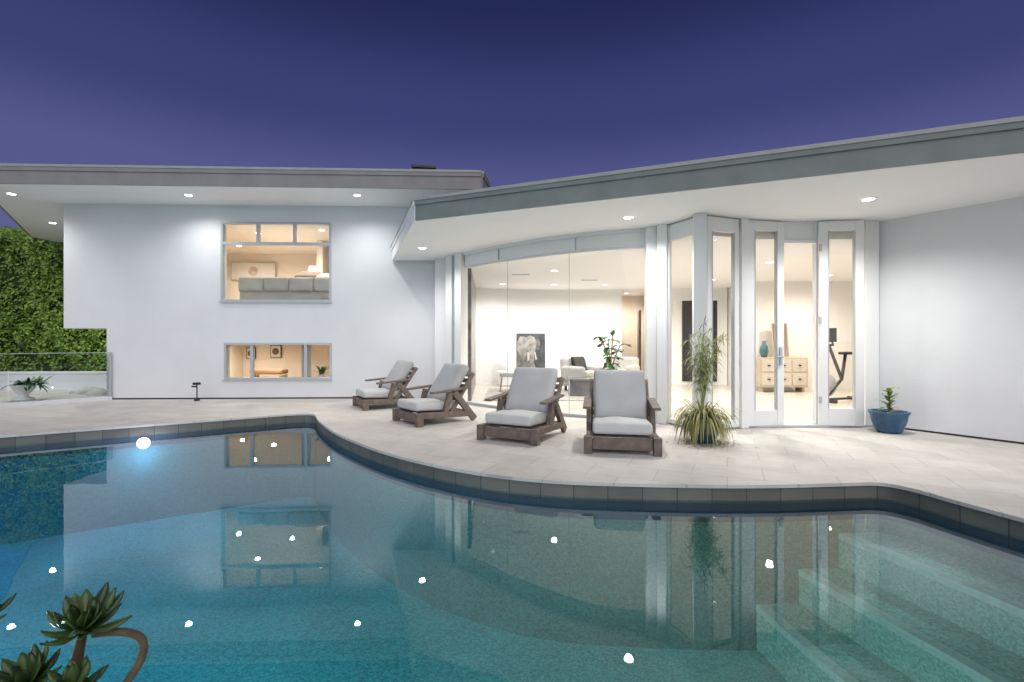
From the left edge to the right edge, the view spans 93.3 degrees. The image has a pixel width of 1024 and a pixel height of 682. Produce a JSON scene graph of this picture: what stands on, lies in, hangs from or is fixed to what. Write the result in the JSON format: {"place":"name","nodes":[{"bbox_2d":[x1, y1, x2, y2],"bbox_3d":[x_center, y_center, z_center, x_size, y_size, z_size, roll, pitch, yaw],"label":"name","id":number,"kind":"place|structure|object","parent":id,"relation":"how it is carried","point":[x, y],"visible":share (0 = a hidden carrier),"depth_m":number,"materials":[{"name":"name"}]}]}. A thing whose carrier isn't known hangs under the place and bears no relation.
{"place":"outdoors","nodes":[
{"label":"outdoors","id":0,"kind":"place"},
{"bbox_2d":[0,389,1023,522],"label":"pool deck","id":1,"kind":"structure","parent":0,"point":[983,475],"depth_m":5.52,"materials":[{"name":"stone"}]},
{"bbox_2d":[2,374,55,400],"bbox_3d":[-10.161,0.987,10.203,0.884,0.526,0.701,0,0,-16],"label":"garden urn","id":2,"kind":"object","parent":1,"relation":"on","point":[23,390],"visible":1,"depth_m":10.11,"materials":[{"name":"white"}]},
{"bbox_2d":[0,373,106,389],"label":"wall block","id":3,"kind":"structure","parent":1,"relation":"on","point":[70,381],"depth_m":12.51,"materials":[{"name":"white paint"}]},
{"bbox_2d":[0,371,106,373],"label":"wall coping","id":4,"kind":"structure","parent":3,"relation":"on","point":[38,372],"depth_m":12.49,"materials":[{"name":"white"}]},
{"bbox_2d":[0,352,111,407],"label":"glass fence","id":5,"kind":"object","parent":1,"relation":"on","point":[43,402],"visible":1,"depth_m":9.77,"materials":[{"name":"clear glass"}]},
{"bbox_2d":[0,581,148,681],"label":"aeonium succulent","id":6,"kind":"object","parent":1,"relation":"on","point":[86,613],"visible":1,"depth_m":1.57,"materials":[{"name":"green plant"}]},
{"bbox_2d":[69,386,106,395],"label":"garden rocks","id":7,"kind":"object","parent":1,"relation":"on","point":[90,391],"visible":0.64,"depth_m":11.26,"materials":[{"name":"stone"}]},
{"bbox_2d":[64,203,434,397],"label":"front wall","id":8,"kind":"structure","parent":1,"relation":"on","point":[142,284],"depth_m":10.41,"materials":[{"name":"white paint"}]},
{"bbox_2d":[220,224,224,298],"bbox_3d":[-6.251,-1.710,10.451,0.045,1.630,0.096,0,0,-2],"label":"window jamb","id":9,"kind":"object","parent":8,"relation":"attached to","point":[222,262],"depth_m":10.40,"materials":[{"name":"silver metal"}]},
{"bbox_2d":[223,242,328,245],"bbox_3d":[-5.099,-2.105,10.492,2.260,0.060,0.086,0,0,-2],"label":"window transom","id":10,"kind":"object","parent":9,"relation":"attached to","point":[277,243],"depth_m":10.46,"materials":[{"name":"silver metal"}]},
{"bbox_2d":[112,397,352,399],"bbox_3d":[-5.443,1.235,10.447,6.380,0.030,0.005,0,0,-2],"label":"base gap","id":11,"kind":"object","parent":8,"relation":"attached to","point":[250,398],"visible":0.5,"depth_m":10.45,"materials":[{"name":"grey"}]},
{"bbox_2d":[0,184,465,242],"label":"soffit","id":12,"kind":"structure","parent":8,"relation":"on","point":[32,210],"depth_m":9.87,"materials":[{"name":"paint"}]},
{"bbox_2d":[0,170,480,189],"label":"front board","id":13,"kind":"object","parent":12,"relation":"attached to","point":[229,180],"visible":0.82,"depth_m":9.12,"materials":[{"name":"paint"}]},
{"bbox_2d":[0,166,480,176],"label":"front upper board","id":14,"kind":"object","parent":13,"relation":"on","point":[241,171],"visible":1,"depth_m":9.11,"materials":[{"name":"metal"}]},
{"bbox_2d":[0,163,480,172],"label":"front flashing","id":15,"kind":"object","parent":14,"relation":"on","point":[226,167],"visible":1,"depth_m":9.09,"materials":[{"name":"metal"}]},
{"bbox_2d":[220,222,330,225],"bbox_3d":[-5.099,-2.547,10.493,2.350,0.045,0.100,0,0,-2],"label":"window head frame","id":16,"kind":"object","parent":8,"relation":"attached to","point":[283,223],"visible":1,"depth_m":10.46,"materials":[{"name":"silver metal"}]},
{"bbox_2d":[220,299,330,301],"bbox_3d":[-5.099,-0.873,10.493,2.350,0.045,0.100,0,0,-2],"label":"window sill frame","id":17,"kind":"object","parent":8,"relation":"attached to","point":[238,300],"visible":1,"depth_m":10.44,"materials":[{"name":"silver metal"}]},
{"bbox_2d":[329,225,330,299],"bbox_3d":[-3.947,-1.710,10.536,0.045,1.630,0.096,0,0,-2],"label":"window jamb","id":18,"kind":"object","parent":17,"relation":"on","point":[329,262],"depth_m":10.49,"materials":[{"name":"silver metal"}]},
{"bbox_2d":[224,377,331,379],"bbox_3d":[-5.059,0.811,10.495,2.290,0.045,0.100,0,0,-2],"label":"window sill frame","id":19,"kind":"object","parent":8,"relation":"attached to","point":[272,378],"visible":1,"depth_m":10.45,"materials":[{"name":"silver metal"}]},
{"bbox_2d":[224,345,227,377],"bbox_3d":[-6.181,0.437,10.454,0.045,0.704,0.096,0,0,-2],"label":"window jamb","id":20,"kind":"object","parent":19,"relation":"on","point":[225,361],"depth_m":10.41,"materials":[{"name":"paint"}]},
{"bbox_2d":[250,345,254,377],"bbox_3d":[-5.624,0.437,10.473,0.056,0.704,0.082,0,0,-2],"label":"window mullion","id":21,"kind":"structure","parent":19,"relation":"on","point":[252,361],"depth_m":10.43,"materials":[{"name":"silver metal"}]},
{"bbox_2d":[304,345,307,376],"bbox_3d":[-4.474,0.437,10.515,0.056,0.704,0.082,0,0,-2],"label":"window mullion","id":22,"kind":"structure","parent":19,"relation":"on","point":[305,360],"depth_m":10.47,"materials":[{"name":"silver metal"}]},
{"bbox_2d":[224,343,331,344],"bbox_3d":[-5.059,0.062,10.495,2.290,0.045,0.100,0,0,-2],"label":"window head frame","id":23,"kind":"object","parent":8,"relation":"attached to","point":[277,343],"visible":1,"depth_m":10.45,"materials":[{"name":"silver metal"}]},
{"bbox_2d":[353,359,417,410],"bbox_3d":[-2.413,0.812,9.254,1.056,0.890,0.875,0,0,-31],"label":"lounge chair","id":24,"kind":"object","parent":1,"relation":"on","point":[390,386],"visible":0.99,"depth_m":9.04,"materials":[{"name":"fabric"}]},
{"bbox_2d":[392,363,476,426],"bbox_3d":[-1.214,0.812,7.625,1.056,0.890,0.875,0,0,-39],"label":"lounge chair","id":25,"kind":"object","parent":1,"relation":"on","point":[442,391],"visible":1,"depth_m":7.47,"materials":[{"name":"fabric"}]},
{"bbox_2d":[435,259,444,378],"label":"white post","id":26,"kind":"object","parent":1,"relation":"on","point":[439,314],"visible":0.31,"depth_m":10.29,"materials":[{"name":"white"}]},
{"bbox_2d":[445,256,454,401],"bbox_3d":[-1.250,-0.252,10.020,0.170,2.994,0.200,0,0,34],"label":"white post","id":27,"kind":"object","parent":1,"relation":"on","point":[449,309],"visible":0.49,"depth_m":9.94,"materials":[{"name":"white"}]},
{"bbox_2d":[455,253,467,400],"bbox_3d":[-1.020,-0.252,9.700,0.180,2.994,0.200,0,0,40],"label":"white post","id":28,"kind":"object","parent":1,"relation":"on","point":[461,312],"visible":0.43,"depth_m":9.62,"materials":[{"name":"white"}]},
{"bbox_2d":[0,415,1023,681],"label":"swimming pool","id":29,"kind":"structure","parent":1,"relation":"in","point":[294,549],"depth_m":4.34,"materials":[{"name":"liquid"}]},
{"bbox_2d":[477,367,566,445],"bbox_3d":[0.164,0.812,6.387,0.875,0.890,1.056,0,0,27],"label":"lounge chair","id":30,"kind":"object","parent":1,"relation":"on","point":[530,400],"visible":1,"depth_m":6.33,"materials":[{"name":"fabric"}]},
{"bbox_2d":[583,370,661,455],"bbox_3d":[1.301,0.812,5.808,0.875,0.890,1.056,0,0,10],"label":"lounge chair","id":31,"kind":"object","parent":1,"relation":"on","point":[623,404],"visible":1,"depth_m":5.80,"materials":[{"name":"fabric"}]},
{"bbox_2d":[645,226,656,422],"bbox_3d":[2.140,-0.252,7.470,0.150,2.994,0.200,0,0,6],"label":"white post","id":32,"kind":"object","parent":1,"relation":"on","point":[651,304],"visible":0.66,"depth_m":7.37,"materials":[{"name":"white"}]},
{"bbox_2d":[657,224,668,423],"bbox_3d":[2.300,-0.252,7.340,0.150,2.994,0.180,0,0,34],"label":"white post","id":33,"kind":"object","parent":1,"relation":"on","point":[662,318],"visible":0.8,"depth_m":7.26,"materials":[{"name":"white"}]},
{"bbox_2d":[668,226,671,421],"bbox_3d":[2.366,-0.255,7.256,0.050,2.950,0.030,0,0,-24],"label":"corner window stile","id":34,"kind":"object","parent":33,"relation":"attached to","point":[669,328],"visible":1,"depth_m":7.24,"materials":[{"name":"white"}]},
{"bbox_2d":[693,213,706,408],"bbox_3d":[2.600,-0.252,6.700,0.170,2.994,0.170,0,0,17],"label":"white post","id":35,"kind":"object","parent":1,"relation":"on","point":[699,266],"visible":0.54,"depth_m":6.62,"materials":[{"name":"white"}]},
{"bbox_2d":[669,218,691,241],"bbox_3d":[2.465,-1.610,7.030,0.045,0.240,0.462,0,0,-24],"label":"corner window rail","id":36,"kind":"object","parent":35,"relation":"attached to","point":[680,230],"visible":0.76,"depth_m":7.02,"materials":[{"name":"white"}]},
{"bbox_2d":[692,218,692,404],"bbox_3d":[2.564,-0.255,6.804,0.050,2.950,0.030,0,0,-24],"label":"corner window stile","id":37,"kind":"object","parent":35,"relation":"attached to","point":[692,303],"visible":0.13,"depth_m":6.80,"materials":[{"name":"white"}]},
{"bbox_2d":[707,216,711,407],"bbox_3d":[2.727,-0.255,6.714,0.080,2.950,0.050,0,0,-21],"label":"bay window stile","id":38,"kind":"object","parent":1,"relation":"on","point":[709,274],"visible":0.42,"depth_m":6.69,"materials":[{"name":"white"}]},
{"bbox_2d":[665,316,758,448],"bbox_3d":[2.379,0.525,5.977,0.994,1.674,1.011,0,0,0],"label":"potted grass plant","id":39,"kind":"object","parent":1,"relation":"on","point":[702,424],"visible":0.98,"depth_m":5.88,"materials":[{"name":"green plant"}]},
{"bbox_2d":[739,218,748,428],"bbox_3d":[3.300,-0.252,6.940,0.120,2.994,0.140,0,0,-14],"label":"white post","id":40,"kind":"object","parent":1,"relation":"on","point":[743,318],"visible":0.76,"depth_m":6.87,"materials":[{"name":"white"}]},
{"bbox_2d":[749,220,754,425],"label":"post","id":41,"kind":"object","parent":1,"relation":"on","point":[751,322],"visible":0.8,"depth_m":6.93,"materials":[{"name":"white"}]},
{"bbox_2d":[756,222,851,240],"bbox_3d":[4.350,-1.620,7.140,1.950,0.255,0.100,0,0,0],"label":"door header","id":42,"kind":"object","parent":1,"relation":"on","point":[799,230],"depth_m":7.09},
{"bbox_2d":[755,221,776,231],"bbox_3d":[3.660,-1.660,6.995,0.368,0.140,0.045,0,0,-11],"label":"french door leaf rail","id":43,"kind":"object","parent":42,"relation":"attached to","point":[769,226],"visible":1,"depth_m":6.97,"materials":[{"name":"white"}]},
{"bbox_2d":[777,222,783,424],"bbox_3d":[3.896,-0.255,7.040,0.110,2.950,0.050,0,0,-11],"label":"french door leaf stile","id":44,"kind":"object","parent":42,"relation":"attached to","point":[780,410],"visible":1,"depth_m":7.01,"materials":[{"name":"white"}]},
{"bbox_2d":[774,231,777,409],"bbox_3d":[3.836,-0.295,7.028,0.012,2.590,0.062,0,0,-11],"label":"french door leaf bead","id":45,"kind":"object","parent":44,"relation":"attached to","point":[775,320],"visible":1,"depth_m":7.02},
{"bbox_2d":[784,239,815,243],"bbox_3d":[4.200,-1.460,7.100,0.500,0.050,0.060,0,0,0],"label":"door transom rail","id":46,"kind":"object","parent":42,"relation":"attached to","point":[799,241],"depth_m":7.07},
{"bbox_2d":[818,221,827,424],"bbox_3d":[4.510,-0.255,7.013,0.120,2.950,0.050,0,0,7],"label":"french door leaf open stile","id":47,"kind":"object","parent":42,"relation":"attached to","point":[823,326],"visible":1,"depth_m":6.99,"materials":[{"name":"white"}]},
{"bbox_2d":[828,221,854,230],"bbox_3d":[4.750,-1.660,6.985,0.362,0.140,0.045,0,0,7],"label":"door top rail","id":48,"kind":"object","parent":47,"relation":"attached to","point":[841,225],"visible":1,"depth_m":6.96,"materials":[{"name":"white"}]},
{"bbox_2d":[749,423,873,427],"bbox_3d":[4.300,1.232,7.080,1.900,0.028,0.200,0,0,-2],"label":"door threshold","id":49,"kind":"object","parent":1,"relation":"on","point":[795,425],"depth_m":6.98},
{"bbox_2d":[812,221,818,423],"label":"white post","id":50,"kind":"object","parent":1,"relation":"on","point":[814,333],"visible":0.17,"depth_m":7.09,"materials":[{"name":"white"}]},
{"bbox_2d":[855,220,863,425],"bbox_3d":[4.990,-0.255,6.957,0.120,2.950,0.050,0,0,7],"label":"post","id":51,"kind":"object","parent":1,"relation":"on","point":[859,408],"visible":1,"depth_m":6.93,"materials":[{"name":"white"}]},
{"bbox_2d":[852,230,855,408],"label":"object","id":52,"kind":"object","parent":51,"relation":"attached to","point":[854,319],"visible":1,"depth_m":6.94,"materials":[{"name":"paint"}]},
{"bbox_2d":[864,221,878,424],"bbox_3d":[5.240,-0.252,7.100,0.200,2.994,0.140,0,0,0],"label":"white post","id":53,"kind":"object","parent":1,"relation":"on","point":[871,314],"visible":0.63,"depth_m":7.03,"materials":[{"name":"white"}]},
{"bbox_2d":[867,386,910,433],"bbox_3d":[5.160,0.934,6.620,0.472,0.625,0.472,0,0,0],"label":"potted young plant","id":54,"kind":"object","parent":1,"relation":"on","point":[889,420],"visible":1,"depth_m":6.52,"materials":[{"name":"green plant"}]},
{"bbox_2d":[879,196,1023,441],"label":"patio wall","id":55,"kind":"structure","parent":1,"relation":"on","point":[951,320],"depth_m":6.36,"materials":[{"name":"white paint"}]},
{"bbox_2d":[394,153,1023,260],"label":"roof","id":56,"kind":"structure","parent":55,"relation":"on","point":[904,191],"depth_m":6.25,"materials":[{"name":"paint"}]},
{"bbox_2d":[391,202,415,260],"bbox_3d":[-1.997,-1.846,8.754,0.035,0.217,3.719,0,0,-19],"label":"side board","id":57,"kind":"object","parent":56,"relation":"attached to","point":[407,229],"visible":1,"depth_m":8.17,"materials":[{"name":"paint"}]},
{"bbox_2d":[415,121,1023,220],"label":"front upper board","id":58,"kind":"object","parent":56,"relation":"attached to","point":[921,137],"visible":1,"depth_m":5.28,"materials":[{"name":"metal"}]},
{"bbox_2d":[414,116,1023,200],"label":"front flashing","id":59,"kind":"object","parent":58,"relation":"on","point":[886,136],"visible":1,"depth_m":5.28,"materials":[{"name":"metal"}]},
{"bbox_2d":[904,428,1023,443],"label":"patio wall gap","id":60,"kind":"object","parent":55,"relation":"attached to","point":[1016,442],"depth_m":6.28,"materials":[{"name":"grey"}]},
{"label":"sill","id":61,"kind":"object","parent":1,"relation":"on","visible":0},
{"bbox_2d":[734,219,738,426],"bbox_3d":[3.183,-0.255,6.886,0.080,2.950,0.050,0,0,-21],"label":"bay window stile","id":62,"kind":"object","parent":61,"relation":"on","point":[736,232],"visible":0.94,"depth_m":6.86,"materials":[{"name":"white"}]},
{"bbox_2d":[731,233,734,419],"bbox_3d":[3.140,-0.205,6.870,0.012,2.650,0.062,0,0,-21],"label":"bay window bead","id":63,"kind":"object","parent":62,"relation":"attached to","point":[733,323],"visible":1,"depth_m":6.85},
{"bbox_2d":[0,0,1023,236],"label":"sky","id":64,"kind":"structure","parent":0,"point":[512,91],"materials":[{"name":"blue"}]},
{"bbox_2d":[466,401,593,417],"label":"curved track","id":65,"kind":"structure","parent":0,"point":[495,406],"depth_m":8.98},
{"bbox_2d":[471,232,851,295],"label":"living ceiling","id":66,"kind":"structure","parent":0,"point":[623,271],"depth_m":10.01,"materials":[{"name":"paint"}]},
{"bbox_2d":[471,383,851,422],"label":"living floor","id":67,"kind":"structure","parent":0,"point":[797,406],"depth_m":9.89,"materials":[{"name":"tile"}]},
{"bbox_2d":[468,268,475,400],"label":"marble feature wall","id":68,"kind":"structure","parent":67,"relation":"on","point":[471,328],"depth_m":10.07,"materials":[{"name":"stone"}]},
{"bbox_2d":[497,371,513,384],"bbox_3d":[0.350,1.023,13.350,1.500,0.380,0.400,0,0,0],"label":"console","id":69,"kind":"object","parent":67,"relation":"on","point":[504,380],"visible":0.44,"depth_m":13.18,"materials":[{"name":"white"}]},
{"bbox_2d":[516,333,544,367],"bbox_3d":[0.520,0.310,13.418,0.800,1.047,0.169,0,0,0],"label":"leaning painting","id":70,"kind":"object","parent":69,"relation":"on","point":[530,349],"visible":0.85,"depth_m":13.40,"materials":[{"name":"grey"}]},
{"bbox_2d":[483,388,589,400],"bbox_3d":[1.000,1.229,11.300,3.200,0.014,2.600,0,0,0],"label":"area rug","id":71,"kind":"object","parent":67,"relation":"on","point":[495,391],"visible":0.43,"depth_m":10.84,"materials":[{"name":"fabric"}]},
{"bbox_2d":[566,377,591,395],"bbox_3d":[1.520,1.033,10.900,0.550,0.400,0.500,0,0,0],"label":"coffee table","id":72,"kind":"object","parent":71,"relation":"on","point":[578,386],"visible":0.82,"depth_m":10.69,"materials":[{"name":"stone"}]},
{"bbox_2d":[560,356,606,389],"bbox_3d":[1.735,0.811,11.922,0.890,0.854,0.873,0,0,-35],"label":"white armchair","id":73,"kind":"object","parent":71,"relation":"on","point":[576,366],"visible":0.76,"depth_m":11.86,"materials":[{"name":"fabric"}]},
{"bbox_2d":[593,330,631,369],"bbox_3d":[2.247,0.498,10.953,0.803,1.480,0.918,0,0,-35],"label":"fiddle leaf plant","id":74,"kind":"object","parent":71,"relation":"on","point":[607,363],"visible":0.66,"depth_m":10.87,"materials":[{"name":"green plant"}]},
{"bbox_2d":[476,288,621,384],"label":"living back wall","id":75,"kind":"structure","parent":67,"relation":"on","point":[570,323],"depth_m":14.14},
{"bbox_2d":[599,357,639,369],"bbox_3d":[2.763,0.825,12.423,0.890,0.825,0.873,0,0,30],"label":"white armchair","id":76,"kind":"object","parent":67,"relation":"on","point":[629,363],"visible":0.18,"depth_m":12.52,"materials":[{"name":"fabric"}]},
{"bbox_2d":[622,296,642,369],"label":"hall back","id":77,"kind":"structure","parent":67,"relation":"on","point":[632,306],"depth_m":16.20,"materials":[{"name":"paint"}]},
{"bbox_2d":[637,310,640,369],"bbox_3d":[3.920,0.150,14.900,0.060,2.150,0.900,0,0,11],"label":"hall door","id":78,"kind":"structure","parent":67,"relation":"on","point":[639,334],"depth_m":14.46,"materials":[{"name":"brown wood"}]},
{"bbox_2d":[643,294,644,374],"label":"hall side","id":79,"kind":"structure","parent":67,"relation":"on","point":[644,334],"depth_m":15.60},
{"bbox_2d":[672,288,726,384],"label":"back wall","id":80,"kind":"structure","parent":67,"relation":"on","point":[721,293],"depth_m":13.87,"materials":[{"name":"paint"}]},
{"bbox_2d":[682,300,716,381],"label":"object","id":81,"kind":"object","parent":80,"relation":"attached to","point":[686,318],"visible":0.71,"depth_m":13.82,"materials":[{"name":"grey"}]},
{"bbox_2d":[727,287,730,384],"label":"spur wall","id":82,"kind":"structure","parent":67,"relation":"on","point":[729,335],"depth_m":13.62,"materials":[{"name":"paint"}]},
{"bbox_2d":[756,357,807,391],"bbox_3d":[6.550,0.818,11.828,1.150,0.840,0.465,0,0,0],"label":"drawer cabinet","id":83,"kind":"object","parent":67,"relation":"on","point":[796,372],"visible":0.73,"depth_m":11.62,"materials":[{"name":"brown wood"}]},
{"bbox_2d":[771,323,788,356],"bbox_3d":[6.620,-0.026,11.948,0.400,0.849,0.118,0,0,0],"label":"leaning mirror","id":84,"kind":"object","parent":83,"relation":"on","point":[786,348],"visible":0.5,"depth_m":11.93,"materials":[{"name":"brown wood"}]},
{"bbox_2d":[756,282,851,389],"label":"back wall","id":85,"kind":"structure","parent":67,"relation":"on","point":[798,308],"depth_m":12.20,"materials":[{"name":"paint"}]},
{"bbox_2d":[829,328,851,402],"bbox_3d":[6.717,0.485,9.890,1.130,1.490,0.500,0,0,-17],"label":"exercise bike","id":86,"kind":"object","parent":67,"relation":"on","point":[833,385],"visible":0.51,"depth_m":9.81,"materials":[{"name":"black metal"}]},
{"bbox_2d":[712,231,712,406],"bbox_3d":[2.770,-0.205,6.730,0.012,2.650,0.062,0,0,-21],"label":"bay window bead","id":87,"kind":"object","parent":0,"point":[712,311],"visible":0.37,"depth_m":6.70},
{"bbox_2d":[755,230,755,410],"bbox_3d":[3.484,-0.295,6.962,0.012,2.590,0.062,0,0,-11],"label":"french door leaf bead","id":88,"kind":"object","parent":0,"point":[755,320],"visible":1,"depth_m":6.93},
{"bbox_2d":[755,410,776,425],"bbox_3d":[3.660,1.110,6.995,0.368,0.220,0.045,0,0,-11],"label":"french door leaf rail","id":89,"kind":"object","parent":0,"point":[765,417],"visible":1,"depth_m":6.97,"materials":[{"name":"white"}]},
{"bbox_2d":[828,231,828,407],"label":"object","id":90,"kind":"object","parent":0,"point":[828,319],"visible":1,"depth_m":6.98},
{"bbox_3d":[2.955,-0.205,6.800,0.380,2.650,0.144,0,0,0],"label":"bay window","id":91,"kind":"object","parent":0,"visible":0},
{"bbox_2d":[712,216,733,233],"bbox_3d":[2.955,-1.630,6.800,0.405,0.200,0.045,0,0,-21],"label":"bay window rail","id":92,"kind":"object","parent":91,"relation":"attached to","point":[722,225],"visible":1,"depth_m":6.78,"materials":[{"name":"white"}]},
{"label":"upper room floor","id":93,"kind":"structure","parent":0,"visible":0},
{"bbox_2d":[227,254,316,298],"bbox_3d":[-5.673,-1.540,15.095,7.500,2.280,0.100,0,0,-2],"label":"room back","id":94,"kind":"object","parent":93,"relation":"on","point":[289,266],"depth_m":14.99,"materials":[{"name":"paint"}]},
{"bbox_2d":[231,262,275,279],"bbox_3d":[-7.968,-2.150,14.906,1.350,0.550,0.040,0,0,-2],"label":"framed picture","id":95,"kind":"object","parent":94,"relation":"attached to","point":[253,269],"visible":0.93,"depth_m":14.89,"materials":[{"name":"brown wood"}]},
{"bbox_2d":[227,225,328,254],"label":"room ceiling","id":96,"kind":"structure","parent":94,"relation":"attached to","point":[272,233],"depth_m":12.52,"materials":[{"name":"paint"}]},
{"bbox_2d":[238,271,328,299],"bbox_3d":[-5.159,-1.051,11.990,2.300,1.202,1.883,0,0,-2],"label":"sofa","id":97,"kind":"object","parent":93,"relation":"on","point":[307,285],"visible":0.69,"depth_m":11.09,"materials":[{"name":"grey fabric"}]},
{"bbox_2d":[317,241,328,273],"bbox_3d":[-5.156,-1.535,13.959,0.150,2.270,2.190,0,0,-2],"label":"partition","id":98,"kind":"object","parent":93,"relation":"on","point":[322,259],"visible":0.14,"depth_m":12.90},
{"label":"curved glass","id":99,"kind":"object","parent":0,"visible":0},
{"bbox_2d":[507,261,507,395],"bbox_3d":[-0.081,-0.125,8.807,0.010,2.650,0.010,0,0,0],"label":"glass joint","id":100,"kind":"object","parent":99,"relation":"attached to","point":[507,326],"visible":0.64,"depth_m":8.80,"materials":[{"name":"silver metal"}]},
{"bbox_2d":[465,232,644,265],"bbox_3d":[0.535,-1.619,8.492,3.670,0.259,0.403,0,0,34],"label":"curved header","id":101,"kind":"object","parent":99,"relation":"on","point":[586,243],"visible":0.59,"depth_m":8.07,"materials":[{"name":"white"}]},
{"bbox_2d":[463,228,644,254],"bbox_3d":[0.481,-1.724,8.426,3.670,0.048,0.316,0,0,34],"label":"curved header lip","id":102,"kind":"object","parent":101,"relation":"attached to","point":[561,237],"visible":1,"depth_m":8.04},
{"bbox_2d":[467,246,644,267],"bbox_3d":[0.547,-1.470,8.495,3.670,0.039,0.337,0,0,34],"label":"curved header rail","id":103,"kind":"object","parent":101,"relation":"attached to","point":[565,253],"visible":0.99,"depth_m":8.11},
{"label":"ground","id":104,"kind":"structure","parent":0,"visible":0},
{"bbox_2d":[0,226,106,370],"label":"hedge","id":105,"kind":"object","parent":104,"relation":"on","point":[31,295],"visible":0.23,"depth_m":14.70,"materials":[{"name":"green"}]},
{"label":"lower room floor","id":106,"kind":"structure","parent":0,"visible":0},
{"bbox_2d":[230,345,242,376],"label":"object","id":107,"kind":"object","parent":106,"relation":"on","point":[236,360],"visible":0.07,"depth_m":14.95,"materials":[{"name":"paint"}]},
{"bbox_2d":[255,369,287,376],"bbox_3d":[-6.926,1.015,13.799,0.900,0.430,0.500,0,0,-2],"label":"bench seat","id":108,"kind":"object","parent":106,"relation":"on","point":[271,371],"visible":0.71,"depth_m":13.57,"materials":[{"name":"orange fabric"}]},
{"bbox_2d":[243,345,328,376],"bbox_3d":[-5.288,0.562,15.510,6.700,1.335,0.100,0,0,-2],"label":"room back","id":109,"kind":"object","parent":106,"relation":"on","point":[290,360],"depth_m":15.39,"materials":[{"name":"paint"}]},
{"bbox_2d":[270,345,281,357],"bbox_3d":[-7.483,0.330,15.324,0.340,0.400,0.040,0,0,-2],"label":"framed print","id":110,"kind":"object","parent":109,"relation":"attached to","point":[275,351],"visible":1,"depth_m":15.31,"materials":[{"name":"paper"}]},
{"bbox_3d":[-5.176,-0.150,13.127,6.650,0.080,4.870,0,0,-2],"label":"lower room ceiling","id":111,"kind":"object","parent":109,"relation":"on","visible":0},
{"bbox_2d":[301,345,310,376],"bbox_3d":[-4.617,0.565,10.833,0.199,1.310,0.063,0,0,0],"label":"window curtain","id":112,"kind":"object","parent":111,"relation":"hanging from","point":[302,360],"depth_m":10.83,"materials":[{"name":"beige fabric"}]},
{"bbox_3d":[4.750,-0.310,6.985,0.362,2.560,0.042,0,0,0],"label":"open french door leaf","id":113,"kind":"object","parent":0,"visible":0},
{"bbox_2d":[828,408,854,425],"bbox_3d":[4.750,1.095,6.985,0.362,0.250,0.045,0,0,7],"label":"door bottom rail","id":114,"kind":"object","parent":113,"relation":"attached to","point":[841,416],"visible":1,"depth_m":6.96,"materials":[{"name":"white"}]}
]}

